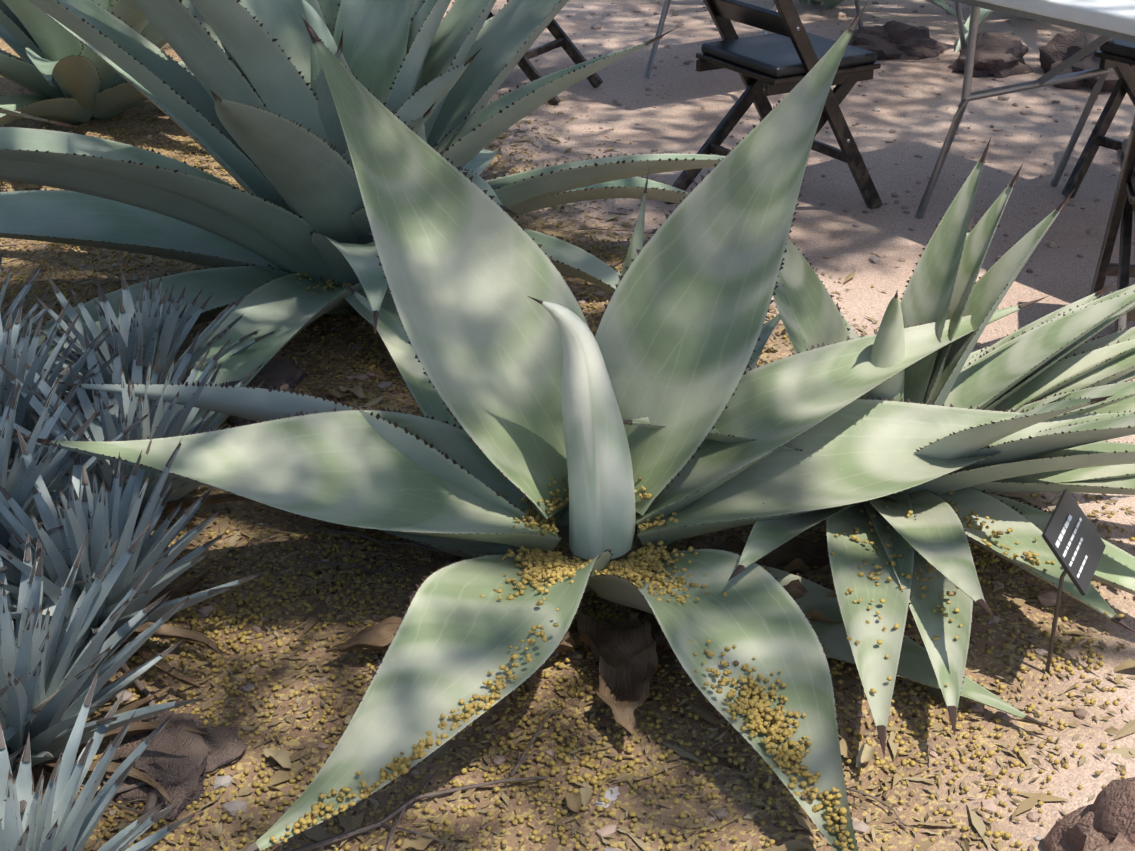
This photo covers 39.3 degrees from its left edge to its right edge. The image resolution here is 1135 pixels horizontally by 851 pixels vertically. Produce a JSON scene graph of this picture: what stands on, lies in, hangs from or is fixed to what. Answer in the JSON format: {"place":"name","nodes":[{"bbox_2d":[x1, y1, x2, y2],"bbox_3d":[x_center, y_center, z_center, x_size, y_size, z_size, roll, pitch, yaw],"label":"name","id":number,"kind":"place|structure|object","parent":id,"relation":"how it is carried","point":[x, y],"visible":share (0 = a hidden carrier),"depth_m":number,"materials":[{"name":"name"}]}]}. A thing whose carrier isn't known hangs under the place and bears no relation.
{"place":"outdoors","nodes":[
{"label":"outdoors","id":0,"kind":"place"},
{"bbox_2d":[0,0,1134,850],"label":"ground","id":1,"kind":"structure","parent":0,"point":[686,122],"depth_m":3.01,"materials":[{"name":"beige soil"}]},
{"bbox_2d":[0,674,64,765],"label":"spiky agave","id":2,"kind":"object","parent":1,"relation":"on","point":[9,733],"visible":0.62,"depth_m":2.25,"materials":[{"name":"blue plant"}]},
{"bbox_2d":[0,252,71,351],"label":"spiky agave","id":3,"kind":"object","parent":1,"relation":"on","point":[20,297],"visible":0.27,"depth_m":3.50,"materials":[{"name":"blue plant"}]},
{"bbox_2d":[0,107,82,128],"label":"agave","id":4,"kind":"object","parent":1,"relation":"on","point":[11,112],"visible":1,"depth_m":4.94,"materials":[{"name":"green plant"}]},
{"bbox_2d":[0,297,121,465],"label":"spiky agave","id":5,"kind":"object","parent":1,"relation":"on","point":[10,361],"visible":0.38,"depth_m":3.10,"materials":[{"name":"blue plant"}]},
{"bbox_2d":[0,377,150,607],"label":"spiky agave","id":6,"kind":"object","parent":1,"relation":"on","point":[16,484],"visible":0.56,"depth_m":2.73,"materials":[{"name":"blue plant"}]},
{"bbox_2d":[0,0,190,125],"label":"agave","id":7,"kind":"object","parent":1,"relation":"on","point":[60,72],"visible":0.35,"depth_m":5.64,"materials":[{"name":"green plant"}]},
{"bbox_2d":[0,666,197,850],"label":"spiky agave","id":8,"kind":"object","parent":1,"relation":"on","point":[54,821],"visible":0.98,"depth_m":2.06,"materials":[{"name":"blue plant"}]},
{"bbox_2d":[0,522,210,813],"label":"spiky agave","id":9,"kind":"object","parent":1,"relation":"on","point":[47,661],"visible":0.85,"depth_m":2.35,"materials":[{"name":"blue plant"}]},
{"bbox_2d":[0,327,262,569],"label":"spiky agave","id":10,"kind":"object","parent":1,"relation":"on","point":[164,419],"visible":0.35,"depth_m":3.01,"materials":[{"name":"blue plant"}]},
{"bbox_2d":[0,426,264,687],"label":"spiky agave","id":11,"kind":"object","parent":1,"relation":"on","point":[83,513],"visible":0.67,"depth_m":2.59,"materials":[{"name":"blue plant"}]},
{"bbox_2d":[25,269,275,413],"bbox_3d":[-0.953,-0.156,3.405,0.643,0.344,0.618,0,26,-1],"label":"spiky agave","id":12,"kind":"object","parent":1,"relation":"on","point":[166,335],"visible":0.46,"depth_m":3.40,"materials":[{"name":"blue plant"}]},
{"bbox_2d":[111,707,246,819],"bbox_3d":[-0.623,0.498,2.439,0.233,0.046,0.223,12,29,24],"label":"rock","id":13,"kind":"object","parent":1,"relation":"on","point":[176,761],"visible":0.71,"depth_m":2.41,"materials":[{"name":"brown stone"}]},
{"bbox_2d":[226,357,307,427],"bbox_3d":[-0.713,-0.091,3.600,0.241,0.087,0.313,15,30,28],"label":"rock","id":14,"kind":"object","parent":1,"relation":"on","point":[287,374],"visible":0.25,"depth_m":3.62,"materials":[{"name":"brown stone"}]},
{"bbox_2d":[0,0,808,433],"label":"agave","id":15,"kind":"object","parent":1,"relation":"on","point":[246,102],"visible":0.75,"depth_m":3.79,"materials":[{"name":"green plant"}]},
{"bbox_2d":[0,176,912,850],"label":"twig litter","id":16,"kind":"object","parent":1,"relation":"on","point":[154,794],"visible":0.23,"depth_m":2.37,"materials":[{"name":"brown wood"}]},
{"bbox_2d":[486,11,602,105],"bbox_3d":[-0.195,-1.707,6.154,0.572,0.824,0.430,14,29,26],"label":"folding chair","id":17,"kind":"object","parent":1,"relation":"on","point":[562,40],"visible":0.33,"depth_m":6.30,"materials":[{"name":"paint"}]},
{"bbox_2d":[0,106,1134,850],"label":"acacia flower litter","id":18,"kind":"object","parent":1,"relation":"on","point":[636,566],"visible":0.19,"depth_m":2.52,"materials":[{"name":"yellow plant"}]},
{"bbox_2d":[0,92,1134,850],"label":"leaflet litter","id":19,"kind":"object","parent":1,"relation":"on","point":[350,822],"visible":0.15,"depth_m":2.57,"materials":[{"name":"brown plant"}]},
{"bbox_2d":[1,0,1134,850],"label":"pebbles","id":20,"kind":"object","parent":1,"relation":"on","point":[989,806],"visible":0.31,"depth_m":3.24,"materials":[{"name":"brown stone"}]},
{"bbox_2d":[15,0,1134,850],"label":"agave","id":21,"kind":"object","parent":1,"relation":"on","point":[519,380],"visible":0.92,"depth_m":2.77,"materials":[{"name":"green plant"}]},
{"bbox_2d":[18,150,1134,850],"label":"pebbles","id":22,"kind":"object","parent":1,"relation":"on","point":[572,798],"visible":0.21,"depth_m":2.44,"materials":[{"name":"brown stone"}]},
{"bbox_2d":[595,787,619,807],"bbox_3d":[0.060,0.552,2.369,0.028,0.012,0.054,23,34,38],"label":"paper scrap","id":23,"kind":"object","parent":1,"relation":"on","point":[611,797],"visible":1,"depth_m":2.36,"materials":[{"name":"white paper"}]},
{"bbox_2d":[325,535,912,737],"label":"dead agave leaves","id":24,"kind":"object","parent":1,"relation":"on","point":[624,653],"visible":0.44,"depth_m":2.64,"materials":[{"name":"brown plant"}]},
{"bbox_2d":[665,0,882,208],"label":"folding chair","id":25,"kind":"object","parent":1,"relation":"on","point":[787,54],"visible":0.69,"depth_m":4.78,"materials":[{"name":"paint"}]},
{"bbox_2d":[644,0,965,77],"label":"folding table","id":26,"kind":"object","parent":1,"relation":"on","point":[648,69],"visible":0.38,"depth_m":6.45,"materials":[{"name":"metal"}]},
{"bbox_2d":[622,135,1134,757],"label":"agave","id":27,"kind":"object","parent":1,"relation":"on","point":[1052,365],"visible":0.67,"depth_m":2.85,"materials":[{"name":"green plant"}]},
{"bbox_2d":[799,0,977,34],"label":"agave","id":28,"kind":"object","parent":1,"relation":"on","point":[832,4],"visible":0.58,"depth_m":7.21,"materials":[{"name":"green plant"}]},
{"bbox_2d":[848,20,946,59],"bbox_3d":[1.397,-1.663,6.845,0.472,0.166,0.357,0,26,-1],"label":"border rock","id":29,"kind":"object","parent":1,"relation":"on","point":[893,39],"visible":0.71,"depth_m":6.77,"materials":[{"name":"brown stone"}]},
{"bbox_2d":[947,32,1032,77],"bbox_3d":[1.754,-1.529,6.564,0.350,0.152,0.428,19,32,33],"label":"border rock","id":30,"kind":"object","parent":1,"relation":"on","point":[998,55],"visible":0.73,"depth_m":6.46,"materials":[{"name":"brown stone"}]},
{"bbox_2d":[955,8,1035,51],"bbox_3d":[2.268,-2.330,7.242,1.932,1.139,2.014,-19,32,-34],"label":"agave","id":31,"kind":"object","parent":1,"relation":"on","point":[984,13],"visible":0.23,"depth_m":6.94,"materials":[{"name":"green plant"}]},
{"bbox_2d":[915,0,1134,218],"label":"folding table","id":32,"kind":"object","parent":1,"relation":"on","point":[1109,20],"visible":1,"depth_m":4.51,"materials":[{"name":"metal"}]},
{"bbox_2d":[1042,489,1105,673],"bbox_3d":[0.813,0.303,2.609,0.079,0.356,0.170,13,29,24],"label":"plant label","id":33,"kind":"object","parent":1,"relation":"on","point":[1073,541],"visible":1,"depth_m":2.55,"materials":[{"name":"grey plastic"}]},
{"bbox_2d":[1039,30,1118,91],"bbox_3d":[2.088,-1.476,6.399,0.403,0.215,0.544,-6,27,-12],"label":"border rock","id":34,"kind":"object","parent":1,"relation":"on","point":[1057,49],"visible":0.31,"depth_m":6.34,"materials":[{"name":"brown stone"}]},
{"bbox_2d":[1044,777,1134,850],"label":"rock","id":35,"kind":"object","parent":1,"relation":"on","point":[1105,821],"visible":0.98,"depth_m":2.19,"materials":[{"name":"brown stone"}]},
{"bbox_2d":[1062,39,1134,197],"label":"folding chair","id":36,"kind":"object","parent":1,"relation":"on","point":[1118,55],"visible":0.81,"depth_m":5.00,"materials":[{"name":"paint"}]},
{"bbox_2d":[1090,115,1134,332],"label":"folding chair","id":37,"kind":"object","parent":1,"relation":"on","point":[1122,210],"visible":0.73,"depth_m":3.79,"materials":[{"name":"paint"}]}
]}

